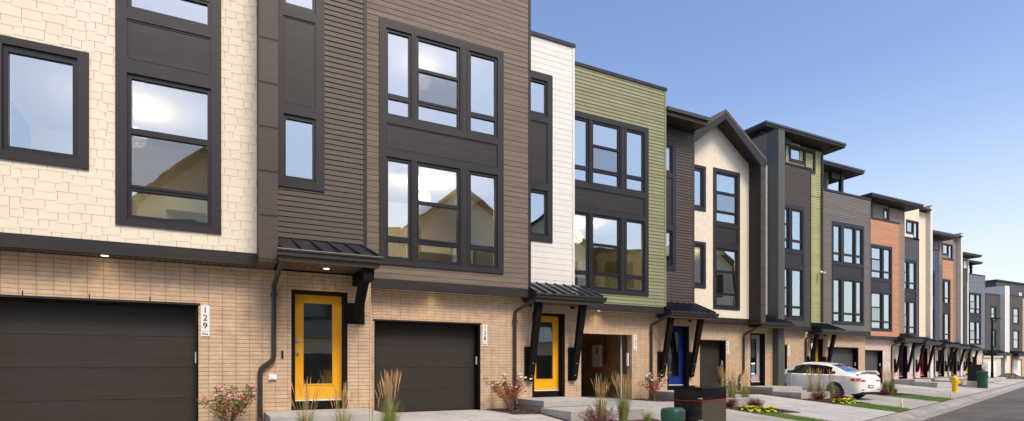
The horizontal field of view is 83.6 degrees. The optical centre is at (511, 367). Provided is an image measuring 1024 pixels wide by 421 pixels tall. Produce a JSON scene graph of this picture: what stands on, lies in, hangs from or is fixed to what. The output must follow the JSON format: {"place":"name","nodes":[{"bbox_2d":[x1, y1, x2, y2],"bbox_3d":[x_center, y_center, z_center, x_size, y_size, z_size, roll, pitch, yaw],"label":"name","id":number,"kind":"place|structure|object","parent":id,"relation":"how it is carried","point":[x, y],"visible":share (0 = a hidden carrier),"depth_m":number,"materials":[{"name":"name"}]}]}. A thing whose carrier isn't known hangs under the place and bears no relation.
{"place":"outdoors","nodes":[
{"label":"outdoors","id":0,"kind":"place"},
{"bbox_2d":[384,410,562,420],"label":"driveway","id":1,"kind":"structure","parent":0,"point":[481,415],"depth_m":13.05,"materials":[{"name":"concrete"}]},
{"bbox_2d":[607,399,796,420],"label":"driveway","id":2,"kind":"structure","parent":0,"point":[732,415],"depth_m":16.01,"materials":[{"name":"concrete"}]},
{"bbox_2d":[415,376,1023,420],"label":"terrain","id":3,"kind":"structure","parent":0,"point":[815,401],"depth_m":19.89,"materials":[{"name":"green plant"}]},
{"bbox_2d":[0,0,383,420],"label":"townhouse","id":4,"kind":"structure","parent":3,"relation":"on","point":[183,205],"depth_m":10.01,"materials":[{"name":"brick"}]},
{"bbox_2d":[3,44,76,158],"bbox_3d":[-7.344,-4.105,8.938,0.920,1.610,0.070,0,0,-27],"label":"window","id":5,"kind":"structure","parent":4,"relation":"in","point":[8,50],"depth_m":8.85,"materials":[{"name":"black metal"}]},
{"bbox_2d":[0,301,195,420],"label":"garage door","id":6,"kind":"structure","parent":4,"relation":"in","point":[59,361],"depth_m":9.74,"materials":[{"name":"black metal"}]},
{"bbox_2d":[127,73,210,226],"bbox_3d":[-5.805,-3.640,9.728,1.220,2.400,0.084,0,0,-27],"label":"window","id":7,"kind":"structure","parent":4,"relation":"in","point":[158,163],"depth_m":9.70,"materials":[{"name":"clear glass"}]},
{"bbox_2d":[127,0,210,27],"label":"window","id":8,"kind":"structure","parent":4,"relation":"in","point":[205,3],"depth_m":9.87,"materials":[{"name":"black metal"}]},
{"bbox_2d":[283,114,314,182],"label":"window","id":9,"kind":"structure","parent":4,"relation":"in","point":[286,117],"depth_m":11.32,"materials":[{"name":"black metal"}]},
{"bbox_2d":[283,0,314,14],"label":"window","id":10,"kind":"structure","parent":4,"relation":"in","point":[312,11],"depth_m":11.31,"materials":[{"name":"black metal"}]},
{"bbox_2d":[295,294,341,398],"bbox_3d":[-3.840,-0.395,11.337,0.910,2.050,0.105,0,0,-27],"label":"front door","id":11,"kind":"structure","parent":4,"relation":"in","point":[318,319],"depth_m":11.36,"materials":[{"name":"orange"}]},
{"bbox_2d":[367,0,644,420],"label":"townhouse","id":12,"kind":"structure","parent":3,"relation":"on","point":[471,172],"depth_m":14.73,"materials":[{"name":"brick"}]},
{"bbox_2d":[386,157,410,260],"bbox_3d":[-2.691,-3.715,13.511,0.610,2.390,0.070,0,0,-27],"label":"window","id":13,"kind":"structure","parent":12,"relation":"in","point":[393,239],"depth_m":13.56,"materials":[{"name":"black metal"}]},
{"bbox_2d":[386,28,410,119],"bbox_3d":[-2.691,-6.890,13.511,0.610,2.040,0.070,0,0,-27],"label":"window","id":14,"kind":"structure","parent":12,"relation":"in","point":[391,97],"depth_m":13.54,"materials":[{"name":"black metal"}]},
{"bbox_2d":[376,323,473,412],"bbox_3d":[-2.186,0.005,14.438,2.840,2.210,0.050,0,0,-27],"label":"garage door","id":15,"kind":"structure","parent":12,"relation":"in","point":[435,363],"depth_m":14.42,"materials":[{"name":"black metal"}]},
{"bbox_2d":[417,162,459,264],"bbox_3d":[-1.805,-3.715,13.963,1.120,2.390,0.084,0,0,-27],"label":"window","id":16,"kind":"structure","parent":12,"relation":"in","point":[438,225],"depth_m":13.97,"materials":[{"name":"clear glass"}]},
{"bbox_2d":[417,36,459,129],"bbox_3d":[-1.805,-6.890,13.963,1.120,2.040,0.084,0,0,-27],"label":"window","id":17,"kind":"structure","parent":12,"relation":"in","point":[439,92],"depth_m":13.97,"materials":[{"name":"clear glass"}]},
{"bbox_2d":[469,171,496,267],"bbox_3d":[-0.747,-3.715,14.519,0.790,2.390,0.070,0,0,-27],"label":"window","id":18,"kind":"structure","parent":12,"relation":"in","point":[479,248],"depth_m":14.57,"materials":[{"name":"black metal"}]},
{"bbox_2d":[469,51,496,136],"bbox_3d":[-0.747,-6.890,14.519,0.790,2.040,0.070,0,0,-27],"label":"window","id":19,"kind":"structure","parent":12,"relation":"in","point":[492,119],"depth_m":14.56,"materials":[{"name":"black metal"}]},
{"bbox_2d":[531,189,546,235],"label":"window","id":20,"kind":"structure","parent":12,"relation":"in","point":[533,191],"depth_m":16.09,"materials":[{"name":"black metal"}]},
{"bbox_2d":[531,78,546,116],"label":"window","id":21,"kind":"structure","parent":12,"relation":"in","point":[535,81],"depth_m":16.07,"materials":[{"name":"black metal"}]},
{"bbox_2d":[534,316,557,389],"bbox_3d":[0.896,-0.395,15.957,0.910,2.050,0.057,0,0,-27],"label":"front door","id":22,"kind":"structure","parent":12,"relation":"in","point":[546,369],"depth_m":16.01,"materials":[{"name":"orange"}]},
{"bbox_2d":[486,408,539,413],"bbox_3d":[0.029,1.111,14.346,0.850,0.028,1.550,0,0,-27],"label":"planting bed","id":23,"kind":"object","parent":3,"relation":"on","point":[507,411],"visible":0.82,"depth_m":14.13,"materials":[{"name":"brown soil"}]},
{"bbox_2d":[484,372,533,410],"bbox_3d":[-0.184,0.612,14.535,1.330,1.003,1.128,0,0,-27],"label":"rose bush","id":24,"kind":"object","parent":23,"relation":"on","point":[509,392],"visible":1,"depth_m":14.40,"materials":[{"name":"red plant"}]},
{"bbox_2d":[540,413,660,420],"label":"planting bed","id":25,"kind":"object","parent":3,"relation":"on","point":[628,420],"visible":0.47,"depth_m":13.50,"materials":[{"name":"brown soil"}]},
{"bbox_2d":[577,402,620,420],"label":"burgundy shrub","id":26,"kind":"object","parent":25,"relation":"on","point":[592,417],"visible":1,"depth_m":11.68,"materials":[{"name":"red plant"}]},
{"bbox_2d":[590,373,612,419],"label":"ornamental grass","id":27,"kind":"object","parent":25,"relation":"on","point":[604,408],"depth_m":12.57,"materials":[{"name":"plant"}]},
{"bbox_2d":[611,370,634,420],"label":"ornamental grass","id":28,"kind":"object","parent":25,"relation":"on","point":[624,409],"depth_m":12.60,"materials":[{"name":"plant"}]},
{"bbox_2d":[639,400,657,420],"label":"ornamental grass","id":29,"kind":"object","parent":25,"relation":"on","point":[647,417],"depth_m":12.41,"materials":[{"name":"plant"}]},
{"bbox_2d":[488,392,914,420],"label":"mulch","id":30,"kind":"object","parent":25,"relation":"on","point":[528,411],"visible":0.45,"depth_m":17.38,"materials":[{"name":"brown soil"}]},
{"bbox_2d":[575,61,758,406],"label":"townhouse","id":31,"kind":"structure","parent":3,"relation":"on","point":[634,201],"depth_m":19.70,"materials":[{"name":"brick"}]},
{"bbox_2d":[575,212,587,287],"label":"window","id":32,"kind":"structure","parent":31,"relation":"in","point":[577,272],"depth_m":18.28,"materials":[{"name":"black metal"}]},
{"bbox_2d":[575,116,587,182],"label":"window","id":33,"kind":"structure","parent":31,"relation":"in","point":[577,167],"depth_m":18.28,"materials":[{"name":"black metal"}]},
{"bbox_2d":[592,214,619,289],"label":"window","id":34,"kind":"structure","parent":31,"relation":"in","point":[605,258],"depth_m":18.66,"materials":[{"name":"black glass"}]},
{"bbox_2d":[592,121,619,188],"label":"window","id":35,"kind":"structure","parent":31,"relation":"in","point":[605,160],"depth_m":18.66,"materials":[{"name":"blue glass"}]},
{"bbox_2d":[626,219,643,291],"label":"window","id":36,"kind":"structure","parent":31,"relation":"in","point":[632,277],"depth_m":19.29,"materials":[{"name":"black metal"}]},
{"bbox_2d":[626,129,643,192],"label":"window","id":37,"kind":"structure","parent":31,"relation":"in","point":[630,177],"depth_m":19.27,"materials":[{"name":"black metal"}]},
{"bbox_2d":[666,230,671,265],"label":"window","id":38,"kind":"structure","parent":31,"relation":"in","point":[667,231],"depth_m":20.77,"materials":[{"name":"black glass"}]},
{"bbox_2d":[668,328,682,384],"bbox_3d":[5.854,-0.395,20.778,0.910,2.050,0.057,0,0,-27],"label":"front door","id":39,"kind":"structure","parent":31,"relation":"in","point":[675,356],"depth_m":20.83,"materials":[{"name":"blue wood"}]},
{"bbox_2d":[661,407,684,420],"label":"utility pedestal","id":40,"kind":"object","parent":3,"relation":"on","point":[672,414],"visible":1,"depth_m":8.45,"materials":[{"name":"green plastic"}]},
{"bbox_2d":[672,385,727,420],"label":"utility cabinet","id":41,"kind":"object","parent":3,"relation":"on","point":[702,402],"visible":1,"depth_m":12.22,"materials":[{"name":"black metal"}]},
{"bbox_2d":[727,407,795,412],"bbox_3d":[7.133,1.237,18.026,1.950,0.243,2.950,0,0,-27],"label":"planting bed","id":42,"kind":"object","parent":3,"relation":"on","point":[733,408],"visible":0.23,"depth_m":17.08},
{"bbox_2d":[725,369,738,397],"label":"ornamental grass","id":43,"kind":"object","parent":42,"relation":"on","point":[731,391],"depth_m":18.48,"materials":[{"name":"plant"}]},
{"bbox_2d":[739,369,753,397],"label":"ornamental grass","id":44,"kind":"object","parent":42,"relation":"on","point":[745,393],"depth_m":18.53,"materials":[{"name":"plant"}]},
{"bbox_2d":[738,405,760,412],"bbox_3d":[6.992,1.336,16.840,0.764,0.428,0.773,0,0,-27],"label":"hosta","id":45,"kind":"object","parent":42,"relation":"on","point":[752,408],"visible":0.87,"depth_m":16.73,"materials":[{"name":"yellow plant"}]},
{"bbox_2d":[695,109,833,399],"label":"townhouse","id":46,"kind":"structure","parent":3,"relation":"on","point":[739,236],"depth_m":24.17,"materials":[{"name":"paint"}]},
{"bbox_2d":[695,244,702,284],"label":"window","id":47,"kind":"structure","parent":46,"relation":"in","point":[696,245],"depth_m":23.17,"materials":[{"name":"black metal"}]},
{"bbox_2d":[695,168,702,206],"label":"window","id":48,"kind":"structure","parent":46,"relation":"in","point":[696,169],"depth_m":23.17,"materials":[{"name":"black glass"}]},
{"bbox_2d":[700,342,719,385],"bbox_3d":[7.662,0.005,23.875,2.870,2.210,0.050,0,0,-27],"label":"garage door","id":49,"kind":"structure","parent":46,"relation":"in","point":[709,351],"depth_m":24.20,"materials":[{"name":"black metal"}]},
{"bbox_2d":[716,248,736,306],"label":"window","id":50,"kind":"structure","parent":46,"relation":"in","point":[726,281],"depth_m":23.85,"materials":[{"name":"black glass"}]},
{"bbox_2d":[716,172,736,224],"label":"window","id":51,"kind":"structure","parent":46,"relation":"in","point":[726,203],"depth_m":23.85,"materials":[{"name":"blue glass"}]},
{"bbox_2d":[751,335,759,380],"bbox_3d":[10.681,-0.395,25.362,0.800,2.050,0.057,0,0,-27],"label":"front door","id":52,"kind":"structure","parent":46,"relation":"in","point":[755,339],"depth_m":25.43,"materials":[{"name":"grey"}]},
{"bbox_2d":[744,120,847,368],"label":"townhouse","id":53,"kind":"structure","parent":3,"relation":"on","point":[806,338],"depth_m":29.29,"materials":[{"name":"brick"}]},
{"bbox_2d":[785,268,787,315],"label":"window","id":54,"kind":"structure","parent":53,"relation":"in","point":[786,288],"depth_m":28.51,"materials":[{"name":"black glass"}]},
{"bbox_2d":[785,208,787,248],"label":"window","id":55,"kind":"structure","parent":53,"relation":"in","point":[786,224],"depth_m":28.51,"materials":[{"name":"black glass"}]},
{"bbox_2d":[792,269,801,316],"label":"window","id":56,"kind":"structure","parent":53,"relation":"in","point":[793,307],"depth_m":29.00,"materials":[{"name":"black glass"}]},
{"bbox_2d":[792,209,801,250],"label":"window","id":57,"kind":"structure","parent":53,"relation":"in","point":[793,241],"depth_m":29.00,"materials":[{"name":"black glass"}]},
{"bbox_2d":[786,397,863,403],"bbox_3d":[12.138,1.278,22.224,2.200,0.204,2.300,0,0,-27],"label":"planting bed","id":58,"kind":"object","parent":3,"relation":"on","point":[819,401],"visible":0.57,"depth_m":21.90,"materials":[{"name":"brown soil"}]},
{"bbox_2d":[803,367,815,393],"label":"ornamental grass","id":59,"kind":"object","parent":58,"relation":"on","point":[809,389],"depth_m":22.53,"materials":[{"name":"plant"}]},
{"bbox_2d":[811,389,827,399],"bbox_3d":[11.852,1.070,22.163,0.704,0.446,0.613,0,0,-27],"label":"burgundy shrub","id":60,"kind":"object","parent":58,"relation":"on","point":[818,396],"visible":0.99,"depth_m":22.12,"materials":[{"name":"red plant"}]},
{"bbox_2d":[814,367,826,393],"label":"ornamental grass","id":61,"kind":"object","parent":58,"relation":"on","point":[819,386],"depth_m":22.67,"materials":[{"name":"plant"}]},
{"bbox_2d":[826,369,836,398],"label":"ornamental grass","id":62,"kind":"object","parent":58,"relation":"on","point":[831,388],"depth_m":22.96,"materials":[{"name":"plant"}]},
{"bbox_2d":[822,159,870,370],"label":"townhouse","id":63,"kind":"structure","parent":3,"relation":"on","point":[847,261],"depth_m":32.58,"materials":[{"name":"brick"}]},
{"bbox_2d":[834,279,839,321],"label":"window","id":64,"kind":"structure","parent":63,"relation":"in","point":[836,281],"depth_m":31.95,"materials":[{"name":"clear glass"}]},
{"bbox_2d":[834,225,839,261],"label":"window","id":65,"kind":"structure","parent":63,"relation":"in","point":[836,227],"depth_m":31.95,"materials":[{"name":"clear glass"}]},
{"bbox_2d":[828,348,852,366],"bbox_3d":[18.750,0.005,32.941,2.900,2.210,0.050,0,0,-27],"label":"garage door","id":66,"kind":"structure","parent":63,"relation":"in","point":[838,355],"depth_m":33.15,"materials":[{"name":"black metal"}]},
{"bbox_2d":[844,280,853,322],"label":"window","id":67,"kind":"structure","parent":63,"relation":"in","point":[848,285],"depth_m":32.46,"materials":[{"name":"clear glass"}]},
{"bbox_2d":[844,227,853,263],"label":"window","id":68,"kind":"structure","parent":63,"relation":"in","point":[848,232],"depth_m":32.46,"materials":[{"name":"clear glass"}]},
{"bbox_2d":[856,281,861,322],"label":"window","id":69,"kind":"structure","parent":63,"relation":"in","point":[858,284],"depth_m":32.88,"materials":[{"name":"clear glass"}]},
{"bbox_2d":[856,229,861,264],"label":"window","id":70,"kind":"structure","parent":63,"relation":"in","point":[858,231],"depth_m":32.88,"materials":[{"name":"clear glass"}]},
{"bbox_2d":[757,395,952,420],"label":"grass","id":71,"kind":"structure","parent":3,"relation":"on","point":[871,406],"depth_m":20.11,"materials":[{"name":"green plant"}]},
{"bbox_2d":[860,192,951,387],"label":"townhouse","id":72,"kind":"structure","parent":3,"relation":"on","point":[889,340],"depth_m":38.64,"materials":[{"name":"brick"}]},
{"bbox_2d":[865,351,877,375],"bbox_3d":[23.646,0.005,38.293,2.840,2.210,0.050,0,0,-27],"label":"garage door","id":73,"kind":"structure","parent":72,"relation":"in","point":[871,357],"depth_m":38.56,"materials":[{"name":"black metal"}]},
{"bbox_2d":[872,292,880,328],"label":"window","id":74,"kind":"structure","parent":72,"relation":"in","point":[876,297],"depth_m":37.86,"materials":[{"name":"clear glass"}]},
{"bbox_2d":[872,247,880,278],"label":"window","id":75,"kind":"structure","parent":72,"relation":"in","point":[876,252],"depth_m":37.86,"materials":[{"name":"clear glass"}]},
{"bbox_2d":[884,294,889,329],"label":"window","id":76,"kind":"structure","parent":72,"relation":"in","point":[886,296],"depth_m":38.40,"materials":[{"name":"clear glass"}]},
{"bbox_2d":[884,249,889,279],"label":"window","id":77,"kind":"structure","parent":72,"relation":"in","point":[886,251],"depth_m":38.40,"materials":[{"name":"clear glass"}]},
{"bbox_2d":[905,205,966,384],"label":"townhouse","id":78,"kind":"structure","parent":3,"relation":"on","point":[919,273],"depth_m":44.19,"materials":[{"name":"paint"}]},
{"bbox_2d":[910,302,914,333],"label":"window","id":79,"kind":"structure","parent":78,"relation":"in","point":[912,304],"depth_m":43.44,"materials":[{"name":"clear glass"}]},
{"bbox_2d":[910,262,914,289],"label":"window","id":80,"kind":"structure","parent":78,"relation":"in","point":[912,265],"depth_m":43.44,"materials":[{"name":"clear glass"}]},
{"bbox_2d":[867,382,1023,420],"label":"kerb","id":81,"kind":"structure","parent":3,"relation":"on","point":[921,413],"depth_m":22.03,"materials":[{"name":"grey concrete"}]},
{"bbox_2d":[933,231,966,379],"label":"townhouse","id":82,"kind":"structure","parent":3,"relation":"on","point":[941,364],"depth_m":48.85,"materials":[{"name":"brick"}]},
{"bbox_2d":[950,375,960,392],"bbox_3d":[25.126,0.942,32.435,0.504,0.997,0.394,0,0,-27],"label":"fire hydrant","id":83,"kind":"object","parent":3,"relation":"on","point":[955,382],"visible":0.98,"depth_m":32.33,"materials":[{"name":"yellow metal"}]},
{"bbox_2d":[933,230,994,381],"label":"townhouse","id":84,"kind":"structure","parent":3,"relation":"on","point":[953,290],"depth_m":53.51,"materials":[{"name":"brick"}]},
{"bbox_2d":[945,314,948,339],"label":"window","id":85,"kind":"structure","parent":84,"relation":"in","point":[946,315],"depth_m":52.79,"materials":[{"name":"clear glass"}]},
{"bbox_2d":[966,365,983,386],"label":"utility cabinet","id":86,"kind":"object","parent":3,"relation":"on","point":[972,370],"visible":0.54,"depth_m":40.15,"materials":[{"name":"black metal"}]},
{"bbox_2d":[969,260,985,364],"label":"townhouse","id":87,"kind":"structure","parent":3,"relation":"on","point":[976,309],"depth_m":62.75,"materials":[{"name":"brick"}]},
{"bbox_2d":[970,322,974,343],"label":"window","id":88,"kind":"structure","parent":87,"relation":"in","point":[972,324],"depth_m":62.23,"materials":[{"name":"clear glass"}]},
{"bbox_2d":[963,252,1005,380],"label":"townhouse","id":89,"kind":"structure","parent":3,"relation":"on","point":[967,358],"depth_m":58.20,"materials":[{"name":"brick"}]},
{"bbox_2d":[982,356,1002,376],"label":"garage block","id":90,"kind":"structure","parent":3,"relation":"on","point":[996,362],"depth_m":71.87,"materials":[{"name":"stone"}]},
{"bbox_2d":[990,318,1000,377],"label":"street lamp","id":91,"kind":"object","parent":3,"relation":"on","point":[992,369],"visible":0.85,"depth_m":51.73,"materials":[{"name":"black metal"}]},
{"bbox_2d":[982,285,1012,373],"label":"townhouse","id":92,"kind":"structure","parent":3,"relation":"on","point":[997,301],"depth_m":77.22,"materials":[{"name":"brick"}]},
{"bbox_2d":[985,279,1023,298],"bbox_3d":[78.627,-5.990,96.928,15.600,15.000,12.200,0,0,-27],"label":"roof","id":93,"kind":"structure","parent":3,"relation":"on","point":[1017,288],"depth_m":90.41,"materials":[{"name":"metal"}]},
{"bbox_2d":[998,373,1023,379],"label":"earth heaps","id":94,"kind":"object","parent":3,"relation":"on","point":[1011,376],"visible":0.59,"depth_m":67.56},
{"bbox_2d":[1010,295,1023,376],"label":"townhouse","id":95,"kind":"structure","parent":3,"relation":"on","point":[1017,331],"depth_m":81.87,"materials":[{"name":"brick"}]},
{"bbox_2d":[1014,359,1020,375],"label":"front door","id":96,"kind":"structure","parent":95,"relation":"in","point":[1017,363],"depth_m":82.70,"materials":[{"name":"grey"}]},
{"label":"planting bed","id":97,"kind":"structure","parent":3,"relation":"on","visible":0},
{"bbox_2d":[287,376,325,420],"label":"ornamental grass","id":98,"kind":"object","parent":97,"relation":"on","point":[307,391],"depth_m":8.74,"materials":[{"name":"plant"}]},
{"bbox_2d":[326,384,357,420],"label":"ornamental grass","id":99,"kind":"object","parent":97,"relation":"on","point":[343,400],"depth_m":8.87,"materials":[{"name":"plant"}]},
{"bbox_2d":[375,369,405,420],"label":"ornamental grass","id":100,"kind":"object","parent":97,"relation":"on","point":[390,414],"depth_m":9.08,"materials":[{"name":"plant"}]},
{"bbox_2d":[531,0,1023,282],"label":"sky","id":101,"kind":"structure","parent":0,"point":[925,98],"materials":[{"name":"blue"}]},
{"bbox_2d":[726,393,897,420],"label":"driveway","id":102,"kind":"structure","parent":0,"point":[824,411],"depth_m":18.56,"materials":[{"name":"concrete"}]},
{"bbox_2d":[845,394,937,408],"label":"driveway","id":103,"kind":"structure","parent":0,"point":[893,401],"depth_m":23.44,"materials":[{"name":"concrete"}]},
{"bbox_2d":[785,360,880,397],"bbox_3d":[13.525,0.503,25.243,1.954,1.626,4.574,0,0,-27],"label":"parked car","id":104,"kind":"object","parent":103,"relation":"on","point":[852,381],"visible":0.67,"depth_m":23.90,"materials":[{"name":"white metal"}]},
{"bbox_2d":[880,385,970,398],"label":"driveway","id":105,"kind":"structure","parent":0,"point":[943,394],"depth_m":30.70,"materials":[{"name":"concrete"}]},
{"bbox_2d":[880,383,986,393],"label":"driveway","id":106,"kind":"structure","parent":0,"point":[968,391],"depth_m":35.43,"materials":[{"name":"concrete"}]},
{"bbox_2d":[923,387,1023,420],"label":"road","id":107,"kind":"structure","parent":0,"point":[1008,406],"depth_m":20.25,"materials":[{"name":"grey asphalt"}]},
{"bbox_2d":[958,385,996,389],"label":"driveway","id":108,"kind":"structure","parent":0,"point":[964,386],"depth_m":39.04,"materials":[{"name":"concrete"}]},
{"bbox_2d":[976,371,988,387],"bbox_3d":[32.399,0.870,39.420,0.642,1.200,0.642,0,0,45],"label":"utility pedestal","id":109,"kind":"object","parent":108,"relation":"on","point":[982,379],"visible":0.96,"depth_m":39.19,"materials":[{"name":"green plastic"}]},
{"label":"planting bed","id":110,"kind":"structure","parent":0,"visible":0},
{"bbox_2d":[196,383,258,420],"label":"rose bush","id":111,"kind":"object","parent":110,"relation":"on","point":[238,404],"visible":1,"depth_m":9.84,"materials":[{"name":"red plant"}]},
{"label":"planting bed","id":112,"kind":"structure","parent":0,"visible":0},
{"bbox_2d":[640,370,671,399],"bbox_3d":[4.666,0.610,19.212,1.115,1.008,1.027,0,0,-11],"label":"rose bush","id":113,"kind":"object","parent":112,"relation":"on","point":[652,383],"visible":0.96,"depth_m":19.14,"materials":[{"name":"red plant"}]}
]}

